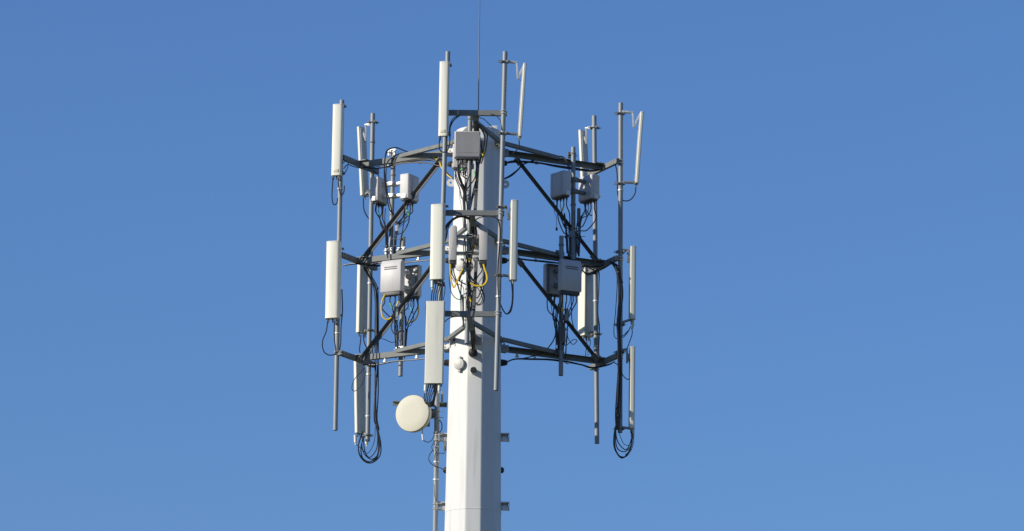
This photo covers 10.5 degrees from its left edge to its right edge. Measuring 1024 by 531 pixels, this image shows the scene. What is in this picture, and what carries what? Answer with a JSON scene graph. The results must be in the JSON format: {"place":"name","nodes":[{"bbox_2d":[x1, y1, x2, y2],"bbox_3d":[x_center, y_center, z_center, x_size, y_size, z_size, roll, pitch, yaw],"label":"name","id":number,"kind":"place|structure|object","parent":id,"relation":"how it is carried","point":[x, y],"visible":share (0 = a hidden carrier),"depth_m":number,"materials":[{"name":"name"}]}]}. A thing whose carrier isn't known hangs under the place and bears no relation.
{"place":"outdoors","nodes":[
{"label":"outdoors","id":0,"kind":"place"},
{"bbox_2d":[0,0,1023,530],"label":"sky","id":1,"kind":"structure","parent":0,"point":[824,219],"materials":[{"name":"blue"}]},
{"label":"ground","id":2,"kind":"structure","parent":0,"visible":0},
{"bbox_2d":[437,126,509,530],"bbox_3d":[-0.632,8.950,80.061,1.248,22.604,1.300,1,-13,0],"label":"cell mast","id":3,"kind":"object","parent":2,"relation":"on","point":[473,437],"visible":0.79,"depth_m":81.42,"materials":[{"name":"white metal"}]},
{"bbox_2d":[393,391,446,530],"bbox_3d":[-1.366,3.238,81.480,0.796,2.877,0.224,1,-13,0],"label":"mounting pipe","id":4,"kind":"object","parent":3,"relation":"attached to","point":[438,404],"visible":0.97,"depth_m":81.50,"materials":[{"name":"metal"}]},
{"bbox_2d":[396,395,443,451],"bbox_3d":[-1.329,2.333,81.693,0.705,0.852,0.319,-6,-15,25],"label":"microwave dish","id":5,"kind":"object","parent":4,"relation":"attached to","point":[415,413],"visible":0.97,"depth_m":81.61,"materials":[{"name":"plastic"}]},
{"bbox_2d":[428,442,446,501],"bbox_3d":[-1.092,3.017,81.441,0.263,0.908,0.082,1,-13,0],"label":"cable run","id":6,"kind":"object","parent":5,"relation":"attached to","point":[445,446],"visible":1,"depth_m":81.47,"materials":[{"name":"rubber"}]},
{"bbox_2d":[334,311,622,369],"bbox_3d":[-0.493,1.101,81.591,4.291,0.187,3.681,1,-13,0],"label":"platform frame","id":7,"kind":"object","parent":3,"relation":"attached to","point":[418,349],"visible":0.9,"depth_m":82.32,"materials":[{"name":"metal"}]},
{"bbox_2d":[351,368,365,390],"bbox_3d":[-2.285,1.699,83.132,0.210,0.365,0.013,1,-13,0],"label":"cable run","id":8,"kind":"object","parent":7,"relation":"hanging from","point":[362,382],"visible":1,"depth_m":83.12,"materials":[{"name":"black rubber"}]},
{"bbox_2d":[356,264,429,362],"bbox_3d":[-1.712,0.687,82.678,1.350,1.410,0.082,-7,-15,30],"label":"diagonal brace","id":9,"kind":"object","parent":7,"relation":"attached to","point":[400,308],"visible":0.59,"depth_m":82.67,"materials":[{"name":"metal"}]},
{"bbox_2d":[396,236,405,376],"bbox_3d":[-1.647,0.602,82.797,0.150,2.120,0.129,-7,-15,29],"label":"mounting pipe","id":10,"kind":"object","parent":7,"relation":"attached to","point":[401,335],"visible":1,"depth_m":82.72,"materials":[{"name":"metal"}]},
{"bbox_2d":[380,259,407,357],"bbox_3d":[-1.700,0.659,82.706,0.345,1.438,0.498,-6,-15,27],"label":"radio unit","id":11,"kind":"object","parent":10,"relation":"attached to","point":[393,272],"visible":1,"depth_m":82.61,"materials":[{"name":"grey paint"}]},
{"bbox_2d":[395,307,397,322],"bbox_3d":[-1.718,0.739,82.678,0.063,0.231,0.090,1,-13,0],"label":"junction box","id":12,"kind":"object","parent":11,"relation":"attached to","point":[396,315],"visible":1,"depth_m":82.64,"materials":[{"name":"metal"}]},
{"bbox_2d":[404,265,421,357],"bbox_3d":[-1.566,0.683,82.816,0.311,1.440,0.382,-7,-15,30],"label":"radio unit","id":13,"kind":"object","parent":10,"relation":"attached to","point":[413,275],"visible":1,"depth_m":82.93,"materials":[{"name":"grey paint"}]},
{"bbox_2d":[363,358,444,365],"bbox_3d":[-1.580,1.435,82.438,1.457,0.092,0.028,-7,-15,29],"label":"cable run","id":14,"kind":"object","parent":7,"relation":"hanging from","point":[392,361],"visible":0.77,"depth_m":82.54,"materials":[{"name":"black rubber"}]},
{"bbox_2d":[464,216,471,343],"bbox_3d":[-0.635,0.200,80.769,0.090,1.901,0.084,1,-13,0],"label":"mounting pipe","id":15,"kind":"object","parent":7,"relation":"attached to","point":[467,328],"visible":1,"depth_m":80.69,"materials":[{"name":"metal"}]},
{"bbox_2d":[449,225,477,327],"bbox_3d":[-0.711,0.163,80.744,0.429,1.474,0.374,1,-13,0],"label":"radio unit","id":16,"kind":"object","parent":15,"relation":"attached to","point":[454,253],"visible":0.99,"depth_m":80.73,"materials":[{"name":"grey paint"}]},
{"bbox_2d":[458,236,465,284],"bbox_3d":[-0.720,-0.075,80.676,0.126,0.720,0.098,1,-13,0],"label":"cable run","id":17,"kind":"object","parent":16,"relation":"attached to","point":[463,260],"visible":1,"depth_m":80.64,"materials":[{"name":"black rubber"}]},
{"bbox_2d":[460,280,464,327],"bbox_3d":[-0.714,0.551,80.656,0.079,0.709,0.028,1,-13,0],"label":"cable run","id":18,"kind":"object","parent":16,"relation":"attached to","point":[461,302],"visible":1,"depth_m":80.66,"materials":[{"name":"black rubber"}]},
{"bbox_2d":[460,225,487,327],"bbox_3d":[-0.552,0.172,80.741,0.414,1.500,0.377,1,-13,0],"label":"radio unit","id":19,"kind":"object","parent":15,"relation":"attached to","point":[482,252],"visible":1,"depth_m":80.73,"materials":[{"name":"grey paint"}]},
{"bbox_2d":[467,270,484,305],"bbox_3d":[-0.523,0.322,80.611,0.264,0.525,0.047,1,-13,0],"label":"cable run","id":20,"kind":"object","parent":19,"relation":"hanging from","point":[478,289],"visible":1,"depth_m":80.59,"materials":[{"name":"black rubber"}]},
{"bbox_2d":[472,257,478,310],"bbox_3d":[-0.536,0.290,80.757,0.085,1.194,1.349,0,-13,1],"label":"cables","id":21,"kind":"object","parent":7,"relation":"attached to","point":[476,259],"visible":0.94,"depth_m":80.76,"materials":[{"name":"rubber"}]},
{"bbox_2d":[525,303,558,357],"bbox_3d":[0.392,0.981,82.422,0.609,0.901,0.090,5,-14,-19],"label":"cable run","id":22,"kind":"object","parent":7,"relation":"attached to","point":[555,332],"visible":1,"depth_m":82.48,"materials":[{"name":"black rubber"}]},
{"bbox_2d":[517,258,599,361],"bbox_3d":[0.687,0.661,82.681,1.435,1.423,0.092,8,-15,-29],"label":"diagonal brace","id":23,"kind":"object","parent":7,"relation":"attached to","point":[520,263],"visible":0.93,"depth_m":82.65,"materials":[{"name":"metal"}]},
{"bbox_2d":[555,236,564,375],"bbox_3d":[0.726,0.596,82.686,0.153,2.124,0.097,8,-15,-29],"label":"mounting pipe","id":24,"kind":"object","parent":7,"relation":"attached to","point":[560,253],"visible":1,"depth_m":82.59,"materials":[{"name":"metal"}]},
{"bbox_2d":[543,263,558,353],"bbox_3d":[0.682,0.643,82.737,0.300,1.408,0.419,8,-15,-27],"label":"radio unit","id":25,"kind":"object","parent":24,"relation":"attached to","point":[550,278],"visible":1,"depth_m":82.89,"materials":[{"name":"grey paint"}]},
{"bbox_2d":[553,299,557,341],"bbox_3d":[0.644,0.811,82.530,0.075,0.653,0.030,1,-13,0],"label":"cable run","id":26,"kind":"object","parent":25,"relation":"attached to","point":[553,320],"visible":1,"depth_m":82.52,"materials":[{"name":"black rubber"}]},
{"bbox_2d":[554,259,581,359],"bbox_3d":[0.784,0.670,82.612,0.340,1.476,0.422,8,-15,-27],"label":"radio unit","id":27,"kind":"object","parent":24,"relation":"attached to","point":[569,272],"visible":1,"depth_m":82.53,"materials":[{"name":"grey paint"}]},
{"bbox_2d":[562,327,565,344],"bbox_3d":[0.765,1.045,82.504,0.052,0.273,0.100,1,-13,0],"label":"junction box","id":28,"kind":"object","parent":27,"relation":"attached to","point":[563,334],"visible":1,"depth_m":82.47,"materials":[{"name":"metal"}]},
{"bbox_2d":[562,327,576,345],"bbox_3d":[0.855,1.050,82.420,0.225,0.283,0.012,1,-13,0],"label":"cable run","id":29,"kind":"object","parent":28,"relation":"hanging from","point":[569,340],"visible":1,"depth_m":82.40,"materials":[{"name":"black rubber"}]},
{"bbox_2d":[565,309,568,322],"bbox_3d":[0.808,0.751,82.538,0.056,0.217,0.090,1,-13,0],"label":"junction box","id":30,"kind":"object","parent":27,"relation":"attached to","point":[567,315],"visible":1,"depth_m":82.50,"materials":[{"name":"metal"}]},
{"bbox_2d":[571,295,587,348],"bbox_3d":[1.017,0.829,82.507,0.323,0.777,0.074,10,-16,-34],"label":"cable run","id":31,"kind":"object","parent":27,"relation":"attached to","point":[573,325],"visible":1,"depth_m":82.44,"materials":[{"name":"black rubber"}]},
{"bbox_2d":[564,213,576,253],"bbox_3d":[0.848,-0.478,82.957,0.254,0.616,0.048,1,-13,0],"label":"cable run","id":32,"kind":"object","parent":24,"relation":"attached to","point":[566,236],"visible":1,"depth_m":82.95,"materials":[{"name":"black rubber"}]},
{"bbox_2d":[507,358,614,368],"bbox_3d":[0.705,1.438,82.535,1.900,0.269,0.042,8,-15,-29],"label":"cable run","id":33,"kind":"object","parent":7,"relation":"hanging from","point":[565,361],"visible":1,"depth_m":82.52,"materials":[{"name":"black rubber"}]},
{"bbox_2d":[342,110,623,174],"bbox_3d":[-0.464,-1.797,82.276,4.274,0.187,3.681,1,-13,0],"label":"platform frame","id":34,"kind":"object","parent":3,"relation":"attached to","point":[539,155],"visible":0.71,"depth_m":83.03,"materials":[{"name":"metal"}]},
{"bbox_2d":[333,100,343,430],"bbox_3d":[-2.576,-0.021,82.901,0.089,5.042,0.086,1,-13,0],"label":"mounting pipe","id":35,"kind":"object","parent":34,"relation":"attached to","point":[337,330],"visible":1,"depth_m":82.62,"materials":[{"name":"metal"}]},
{"bbox_2d":[322,241,343,355],"bbox_3d":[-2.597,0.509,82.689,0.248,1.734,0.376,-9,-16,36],"label":"panel antenna","id":36,"kind":"object","parent":35,"relation":"attached to","point":[334,290],"visible":1,"depth_m":82.61,"materials":[{"name":"plastic"}]},
{"bbox_2d":[331,104,348,204],"bbox_3d":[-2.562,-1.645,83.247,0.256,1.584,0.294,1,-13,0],"label":"panel antenna","id":37,"kind":"object","parent":35,"relation":"attached to","point":[337,141],"visible":1,"depth_m":83.16,"materials":[{"name":"plastic"}]},
{"bbox_2d":[343,164,378,176],"bbox_3d":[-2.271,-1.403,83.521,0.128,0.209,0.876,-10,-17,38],"label":"cable run","id":38,"kind":"object","parent":34,"relation":"hanging from","point":[363,169],"visible":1,"depth_m":83.62,"materials":[{"name":"black rubber"}]},
{"bbox_2d":[363,158,447,168],"bbox_3d":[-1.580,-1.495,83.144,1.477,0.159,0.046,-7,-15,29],"label":"cable run","id":39,"kind":"object","parent":34,"relation":"hanging from","point":[417,159],"visible":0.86,"depth_m":83.14,"materials":[{"name":"black rubber"}]},
{"bbox_2d":[385,152,433,210],"bbox_3d":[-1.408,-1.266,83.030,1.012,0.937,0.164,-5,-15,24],"label":"cable run","id":40,"kind":"object","parent":34,"relation":"hanging from","point":[386,177],"visible":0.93,"depth_m":83.18,"materials":[{"name":"black rubber"}]},
{"bbox_2d":[384,147,441,213],"bbox_3d":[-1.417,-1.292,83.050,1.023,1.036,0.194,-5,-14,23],"label":"cable run","id":41,"kind":"object","parent":34,"relation":"attached to","point":[387,150],"visible":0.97,"depth_m":83.18,"materials":[{"name":"black rubber"}]},
{"bbox_2d":[392,162,447,166],"bbox_3d":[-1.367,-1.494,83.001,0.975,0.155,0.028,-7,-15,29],"label":"cable run","id":42,"kind":"object","parent":34,"relation":"hanging from","point":[416,162],"visible":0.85,"depth_m":83.04,"materials":[{"name":"grey rubber"}]},
{"bbox_2d":[432,157,452,178],"bbox_3d":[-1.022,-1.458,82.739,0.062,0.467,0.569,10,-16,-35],"label":"cable run","id":43,"kind":"object","parent":34,"relation":"hanging from","point":[447,174],"visible":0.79,"depth_m":82.77,"materials":[{"name":"yellow rubber"}]},
{"bbox_2d":[466,116,472,209],"bbox_3d":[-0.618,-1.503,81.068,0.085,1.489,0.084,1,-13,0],"label":"mounting pipe","id":44,"kind":"object","parent":34,"relation":"attached to","point":[469,198],"visible":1,"depth_m":80.99,"materials":[{"name":"metal"}]},
{"bbox_2d":[452,144,473,228],"bbox_3d":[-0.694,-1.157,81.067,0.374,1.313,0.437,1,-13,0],"label":"cables","id":45,"kind":"object","parent":44,"relation":"attached to","point":[454,165],"visible":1,"depth_m":81.23,"materials":[{"name":"black rubber"}]},
{"bbox_2d":[454,131,479,227],"bbox_3d":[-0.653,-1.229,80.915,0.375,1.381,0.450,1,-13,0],"label":"radio unit","id":46,"kind":"object","parent":44,"relation":"attached to","point":[466,146],"visible":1,"depth_m":80.82,"materials":[{"name":"grey paint"}]},
{"bbox_2d":[455,161,466,205],"bbox_3d":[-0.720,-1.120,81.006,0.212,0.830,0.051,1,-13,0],"label":"cable run","id":47,"kind":"object","parent":46,"relation":"hanging from","point":[456,173],"visible":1,"depth_m":81.04,"materials":[{"name":"black rubber"}]},
{"bbox_2d":[461,161,471,204],"bbox_3d":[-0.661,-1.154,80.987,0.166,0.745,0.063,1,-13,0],"label":"cable run","id":48,"kind":"object","parent":46,"relation":"attached to","point":[466,168],"visible":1,"depth_m":81.02,"materials":[{"name":"rubber"}]},
{"bbox_2d":[471,161,478,206],"bbox_3d":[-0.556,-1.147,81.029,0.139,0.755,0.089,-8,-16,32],"label":"cable run","id":49,"kind":"object","parent":44,"relation":"attached to","point":[475,183],"visible":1,"depth_m":81.03,"materials":[{"name":"rubber"}]},
{"bbox_2d":[477,0,479,123],"bbox_3d":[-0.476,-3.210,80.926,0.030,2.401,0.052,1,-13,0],"label":"lightning rod","id":50,"kind":"object","parent":34,"relation":"attached to","point":[478,60],"visible":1,"depth_m":80.86,"materials":[{"name":"metal"}]},
{"bbox_2d":[474,121,482,163],"bbox_3d":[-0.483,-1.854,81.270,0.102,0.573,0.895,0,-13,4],"label":"cable run","id":51,"kind":"object","parent":34,"relation":"hanging from","point":[476,127],"visible":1,"depth_m":81.01,"materials":[{"name":"black rubber"}]},
{"bbox_2d":[479,124,487,163],"bbox_3d":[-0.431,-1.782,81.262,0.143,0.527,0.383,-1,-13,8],"label":"cable run","id":52,"kind":"object","parent":34,"relation":"attached to","point":[482,155],"visible":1,"depth_m":81.34,"materials":[{"name":"black rubber"}]},
{"bbox_2d":[504,160,534,179],"bbox_3d":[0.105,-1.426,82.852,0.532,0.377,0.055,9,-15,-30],"label":"cable run","id":53,"kind":"object","parent":34,"relation":"hanging from","point":[512,174],"visible":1,"depth_m":82.81,"materials":[{"name":"black rubber"}]},
{"bbox_2d":[507,160,601,171],"bbox_3d":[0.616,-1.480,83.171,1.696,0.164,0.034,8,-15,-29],"label":"cable run","id":54,"kind":"object","parent":34,"relation":"hanging from","point":[557,166],"visible":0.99,"depth_m":83.19,"materials":[{"name":"black rubber"}]},
{"bbox_2d":[560,156,569,170],"bbox_3d":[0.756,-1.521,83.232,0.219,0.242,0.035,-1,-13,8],"label":"cable run","id":55,"kind":"object","parent":34,"relation":"attached to","point":[564,158],"visible":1,"depth_m":83.22,"materials":[{"name":"black rubber"}]},
{"bbox_2d":[592,115,598,443],"bbox_3d":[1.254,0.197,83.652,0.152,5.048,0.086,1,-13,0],"label":"mounting pipe","id":56,"kind":"object","parent":34,"relation":"attached to","point":[595,281],"visible":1,"depth_m":83.56,"materials":[{"name":"metal"}]},
{"bbox_2d":[578,125,600,215],"bbox_3d":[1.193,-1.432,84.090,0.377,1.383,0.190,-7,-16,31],"label":"panel antenna","id":57,"kind":"object","parent":56,"relation":"attached to","point":[583,148],"visible":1,"depth_m":84.19,"materials":[{"name":"plastic"}]},
{"bbox_2d":[578,267,602,355],"bbox_3d":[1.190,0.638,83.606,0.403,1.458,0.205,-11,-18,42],"label":"panel antenna","id":58,"kind":"object","parent":56,"relation":"attached to","point":[585,314],"visible":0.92,"depth_m":83.61,"materials":[{"name":"plastic"}]},
{"bbox_2d":[342,210,623,272],"bbox_3d":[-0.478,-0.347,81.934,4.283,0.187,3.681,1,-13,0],"label":"platform frame","id":59,"kind":"object","parent":3,"relation":"attached to","point":[418,252],"visible":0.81,"depth_m":82.70,"materials":[{"name":"metal"}]},
{"bbox_2d":[365,113,374,441],"bbox_3d":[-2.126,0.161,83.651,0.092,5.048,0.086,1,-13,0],"label":"mounting pipe","id":60,"kind":"object","parent":59,"relation":"attached to","point":[369,283],"visible":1,"depth_m":83.54,"materials":[{"name":"metal"}]},
{"bbox_2d":[354,361,372,446],"bbox_3d":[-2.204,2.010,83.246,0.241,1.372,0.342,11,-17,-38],"label":"panel antenna","id":61,"kind":"object","parent":60,"relation":"attached to","point":[360,407],"visible":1,"depth_m":83.29,"materials":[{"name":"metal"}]},
{"bbox_2d":[356,265,373,353],"bbox_3d":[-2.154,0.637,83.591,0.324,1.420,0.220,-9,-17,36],"label":"panel antenna","id":62,"kind":"object","parent":60,"relation":"attached to","point":[362,301],"visible":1,"depth_m":83.62,"materials":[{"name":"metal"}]},
{"bbox_2d":[357,120,379,218],"bbox_3d":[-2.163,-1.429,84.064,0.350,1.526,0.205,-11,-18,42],"label":"panel antenna","id":63,"kind":"object","parent":60,"relation":"attached to","point":[362,155],"visible":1,"depth_m":84.15,"materials":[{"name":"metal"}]},
{"bbox_2d":[363,264,379,429],"bbox_3d":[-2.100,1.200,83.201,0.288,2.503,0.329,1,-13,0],"label":"cable run","id":64,"kind":"object","parent":59,"relation":"hanging from","point":[375,408],"visible":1,"depth_m":83.34,"materials":[{"name":"black rubber"}]},
{"bbox_2d":[356,287,381,463],"bbox_3d":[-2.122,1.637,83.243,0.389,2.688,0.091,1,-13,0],"label":"cable run","id":65,"kind":"object","parent":64,"relation":"hanging from","point":[379,446],"visible":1,"depth_m":82.97,"materials":[{"name":"black rubber"}]},
{"bbox_2d":[343,259,429,265],"bbox_3d":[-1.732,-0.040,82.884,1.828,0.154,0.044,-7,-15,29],"label":"cable run","id":66,"kind":"object","parent":59,"relation":"hanging from","point":[381,262],"visible":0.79,"depth_m":83.05,"materials":[{"name":"black rubber"}]},
{"bbox_2d":[384,149,395,254],"bbox_3d":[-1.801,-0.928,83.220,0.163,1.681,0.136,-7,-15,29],"label":"mounting pipe","id":67,"kind":"object","parent":59,"relation":"attached to","point":[391,152],"visible":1,"depth_m":83.21,"materials":[{"name":"metal"}]},
{"bbox_2d":[370,177,398,254],"bbox_3d":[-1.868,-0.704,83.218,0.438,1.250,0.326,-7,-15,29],"label":"radio unit","id":68,"kind":"object","parent":67,"relation":"attached to","point":[377,191],"visible":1,"depth_m":83.27,"materials":[{"name":"grey paint"}]},
{"bbox_2d":[383,173,418,253],"bbox_3d":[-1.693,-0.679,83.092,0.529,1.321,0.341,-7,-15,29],"label":"radio unit","id":69,"kind":"object","parent":67,"relation":"attached to","point":[408,183],"visible":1,"depth_m":83.02,"materials":[{"name":"grey paint"}]},
{"bbox_2d":[384,208,388,257],"bbox_3d":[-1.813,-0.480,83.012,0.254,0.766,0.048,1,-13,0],"label":"cable run","id":70,"kind":"object","parent":69,"relation":"attached to","point":[386,246],"visible":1,"depth_m":82.99,"materials":[{"name":"black rubber"}]},
{"bbox_2d":[395,221,398,233],"bbox_3d":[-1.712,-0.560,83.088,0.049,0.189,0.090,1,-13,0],"label":"junction box","id":71,"kind":"object","parent":69,"relation":"attached to","point":[396,227],"visible":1,"depth_m":83.05,"materials":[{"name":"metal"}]},
{"bbox_2d":[357,157,441,261],"bbox_3d":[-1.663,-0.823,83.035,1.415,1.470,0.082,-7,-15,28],"label":"diagonal brace","id":72,"kind":"object","parent":59,"relation":"attached to","point":[400,211],"visible":0.91,"depth_m":83.03,"materials":[{"name":"metal"}]},
{"bbox_2d":[399,214,404,250],"bbox_3d":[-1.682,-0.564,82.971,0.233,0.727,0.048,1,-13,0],"label":"cable run","id":73,"kind":"object","parent":59,"relation":"attached to","point":[401,239],"visible":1,"depth_m":82.93,"materials":[{"name":"black rubber"}]},
{"bbox_2d":[436,51,449,385],"bbox_3d":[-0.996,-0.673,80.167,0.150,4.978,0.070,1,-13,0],"label":"mounting pipe","id":74,"kind":"object","parent":59,"relation":"attached to","point":[444,163],"visible":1,"depth_m":80.29,"materials":[{"name":"metal"}]},
{"bbox_2d":[424,300,444,406],"bbox_3d":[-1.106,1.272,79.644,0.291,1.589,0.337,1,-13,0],"label":"panel antenna","id":75,"kind":"object","parent":74,"relation":"attached to","point":[434,344],"visible":1,"depth_m":79.51,"materials":[{"name":"plastic"}]},
{"bbox_2d":[430,203,448,300],"bbox_3d":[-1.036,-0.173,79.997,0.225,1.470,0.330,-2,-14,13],"label":"panel antenna","id":76,"kind":"object","parent":74,"relation":"attached to","point":[437,247],"visible":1,"depth_m":79.86,"materials":[{"name":"plastic"}]},
{"bbox_2d":[438,61,459,152],"bbox_3d":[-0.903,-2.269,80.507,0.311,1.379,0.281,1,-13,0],"label":"panel antenna","id":77,"kind":"object","parent":74,"relation":"attached to","point":[444,125],"visible":1,"depth_m":80.40,"materials":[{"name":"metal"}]},
{"bbox_2d":[445,216,469,241],"bbox_3d":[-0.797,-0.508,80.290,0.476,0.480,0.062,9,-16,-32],"label":"cable run","id":78,"kind":"object","parent":59,"relation":"hanging from","point":[447,225],"visible":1,"depth_m":80.24,"materials":[{"name":"black rubber"}]},
{"bbox_2d":[462,223,476,353],"bbox_3d":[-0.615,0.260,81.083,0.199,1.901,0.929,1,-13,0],"label":"cable run","id":79,"kind":"object","parent":59,"relation":"hanging from","point":[473,241],"visible":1,"depth_m":80.78,"materials":[{"name":"black rubber"}]},
{"bbox_2d":[465,239,475,307],"bbox_3d":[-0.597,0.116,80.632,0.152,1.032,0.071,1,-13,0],"label":"cable run","id":80,"kind":"object","parent":79,"relation":"attached to","point":[470,270],"visible":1,"depth_m":80.64,"materials":[{"name":"black rubber"}]},
{"bbox_2d":[473,164,479,209],"bbox_3d":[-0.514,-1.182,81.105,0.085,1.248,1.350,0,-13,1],"label":"cables","id":81,"kind":"object","parent":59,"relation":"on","point":[475,197],"visible":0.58,"depth_m":80.75,"materials":[{"name":"rubber"}]},
{"bbox_2d":[474,216,500,303],"bbox_3d":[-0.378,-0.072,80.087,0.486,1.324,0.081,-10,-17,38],"label":"cable run","id":82,"kind":"object","parent":59,"relation":"hanging from","point":[498,253],"visible":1,"depth_m":79.98,"materials":[{"name":"black rubber"}]},
{"bbox_2d":[494,51,507,390],"bbox_3d":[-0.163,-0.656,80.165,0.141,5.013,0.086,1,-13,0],"label":"mounting pipe","id":83,"kind":"object","parent":59,"relation":"attached to","point":[500,216],"visible":1,"depth_m":80.17,"materials":[{"name":"metal"}]},
{"bbox_2d":[492,200,518,314],"bbox_3d":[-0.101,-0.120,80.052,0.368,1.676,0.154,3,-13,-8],"label":"panel antenna","id":84,"kind":"object","parent":83,"relation":"attached to","point":[512,215],"visible":1,"depth_m":80.05,"materials":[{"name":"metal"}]},
{"bbox_2d":[496,59,526,153],"bbox_3d":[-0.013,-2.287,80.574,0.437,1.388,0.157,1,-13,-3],"label":"panel antenna","id":85,"kind":"object","parent":83,"relation":"attached to","point":[522,97],"visible":1,"depth_m":80.55,"materials":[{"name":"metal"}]},
{"bbox_2d":[507,258,602,267],"bbox_3d":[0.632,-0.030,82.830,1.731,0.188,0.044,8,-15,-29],"label":"cable run","id":86,"kind":"object","parent":59,"relation":"hanging from","point":[543,261],"visible":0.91,"depth_m":82.75,"materials":[{"name":"black rubber"}]},
{"bbox_2d":[514,156,597,262],"bbox_3d":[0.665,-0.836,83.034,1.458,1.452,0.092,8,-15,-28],"label":"diagonal brace","id":87,"kind":"object","parent":59,"relation":"attached to","point":[593,256],"visible":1,"depth_m":83.00,"materials":[{"name":"metal"}]},
{"bbox_2d":[567,147,576,259],"bbox_3d":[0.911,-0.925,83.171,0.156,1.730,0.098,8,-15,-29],"label":"mounting pipe","id":88,"kind":"object","parent":59,"relation":"attached to","point":[571,155],"visible":1,"depth_m":83.13,"materials":[{"name":"metal"}]},
{"bbox_2d":[550,170,582,259],"bbox_3d":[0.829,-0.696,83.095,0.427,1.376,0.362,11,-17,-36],"label":"radio unit","id":89,"kind":"object","parent":88,"relation":"attached to","point":[560,185],"visible":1,"depth_m":83.03,"materials":[{"name":"grey paint"}]},
{"bbox_2d":[571,174,599,256],"bbox_3d":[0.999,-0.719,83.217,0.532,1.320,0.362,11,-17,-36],"label":"radio unit","id":90,"kind":"object","parent":88,"relation":"attached to","point":[588,186],"visible":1,"depth_m":83.31,"materials":[{"name":"grey paint"}]},
{"bbox_2d":[569,216,584,255],"bbox_3d":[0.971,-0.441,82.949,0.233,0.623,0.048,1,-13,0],"label":"cable run","id":91,"kind":"object","parent":90,"relation":"attached to","point":[579,236],"visible":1,"depth_m":82.94,"materials":[{"name":"black rubber"}]},
{"bbox_2d":[577,208,580,225],"bbox_3d":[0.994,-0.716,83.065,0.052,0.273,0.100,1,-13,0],"label":"junction box","id":92,"kind":"object","parent":90,"relation":"attached to","point":[578,214],"visible":1,"depth_m":83.03,"materials":[{"name":"metal"}]},
{"bbox_2d":[582,265,598,274],"bbox_3d":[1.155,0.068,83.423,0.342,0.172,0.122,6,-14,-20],"label":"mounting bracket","id":93,"kind":"object","parent":59,"relation":"attached to","point":[589,273],"visible":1,"depth_m":83.40,"materials":[{"name":"grey metal"}]},
{"bbox_2d":[597,271,599,356],"bbox_3d":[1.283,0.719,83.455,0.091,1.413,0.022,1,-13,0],"label":"cable run","id":94,"kind":"object","parent":59,"relation":"hanging from","point":[597,314],"visible":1,"depth_m":83.44,"materials":[{"name":"black rubber"}]},
{"bbox_2d":[589,264,610,271],"bbox_3d":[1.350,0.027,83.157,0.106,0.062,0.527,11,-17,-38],"label":"cable run","id":95,"kind":"object","parent":59,"relation":"hanging from","point":[601,268],"visible":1,"depth_m":83.19,"materials":[{"name":"black rubber"}]},
{"bbox_2d":[618,102,622,432],"bbox_3d":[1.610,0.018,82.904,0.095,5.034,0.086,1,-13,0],"label":"mounting pipe","id":96,"kind":"object","parent":59,"relation":"attached to","point":[620,185],"visible":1,"depth_m":83.06,"materials":[{"name":"metal"}]},
{"bbox_2d":[609,261,622,429],"bbox_3d":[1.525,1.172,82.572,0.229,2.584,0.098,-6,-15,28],"label":"cable run","id":97,"kind":"object","parent":96,"relation":"attached to","point":[619,361],"visible":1,"depth_m":82.51,"materials":[{"name":"black rubber"}]},
{"bbox_2d":[613,263,628,338],"bbox_3d":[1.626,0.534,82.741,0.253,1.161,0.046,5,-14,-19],"label":"cable run","id":98,"kind":"object","parent":96,"relation":"attached to","point":[615,312],"visible":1,"depth_m":82.66,"materials":[{"name":"black rubber"}]},
{"bbox_2d":[613,346,634,436],"bbox_3d":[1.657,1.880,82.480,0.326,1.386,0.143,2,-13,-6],"label":"panel antenna","id":99,"kind":"object","parent":96,"relation":"attached to","point":[630,357],"visible":1,"depth_m":82.45,"materials":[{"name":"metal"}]},
{"bbox_2d":[613,426,633,458],"bbox_3d":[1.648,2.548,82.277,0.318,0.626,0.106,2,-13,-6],"label":"cable run","id":100,"kind":"object","parent":99,"relation":"hanging from","point":[628,448],"visible":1,"depth_m":82.23,"materials":[{"name":"black rubber"}]},
{"bbox_2d":[613,246,635,347],"bbox_3d":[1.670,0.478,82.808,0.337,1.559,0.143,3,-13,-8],"label":"panel antenna","id":101,"kind":"object","parent":96,"relation":"attached to","point":[631,256],"visible":1,"depth_m":82.81,"materials":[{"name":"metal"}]},
{"bbox_2d":[614,110,643,201],"bbox_3d":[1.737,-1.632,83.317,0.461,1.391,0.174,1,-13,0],"label":"panel antenna","id":102,"kind":"object","parent":96,"relation":"attached to","point":[640,117],"visible":1,"depth_m":83.29,"materials":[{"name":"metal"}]}
]}

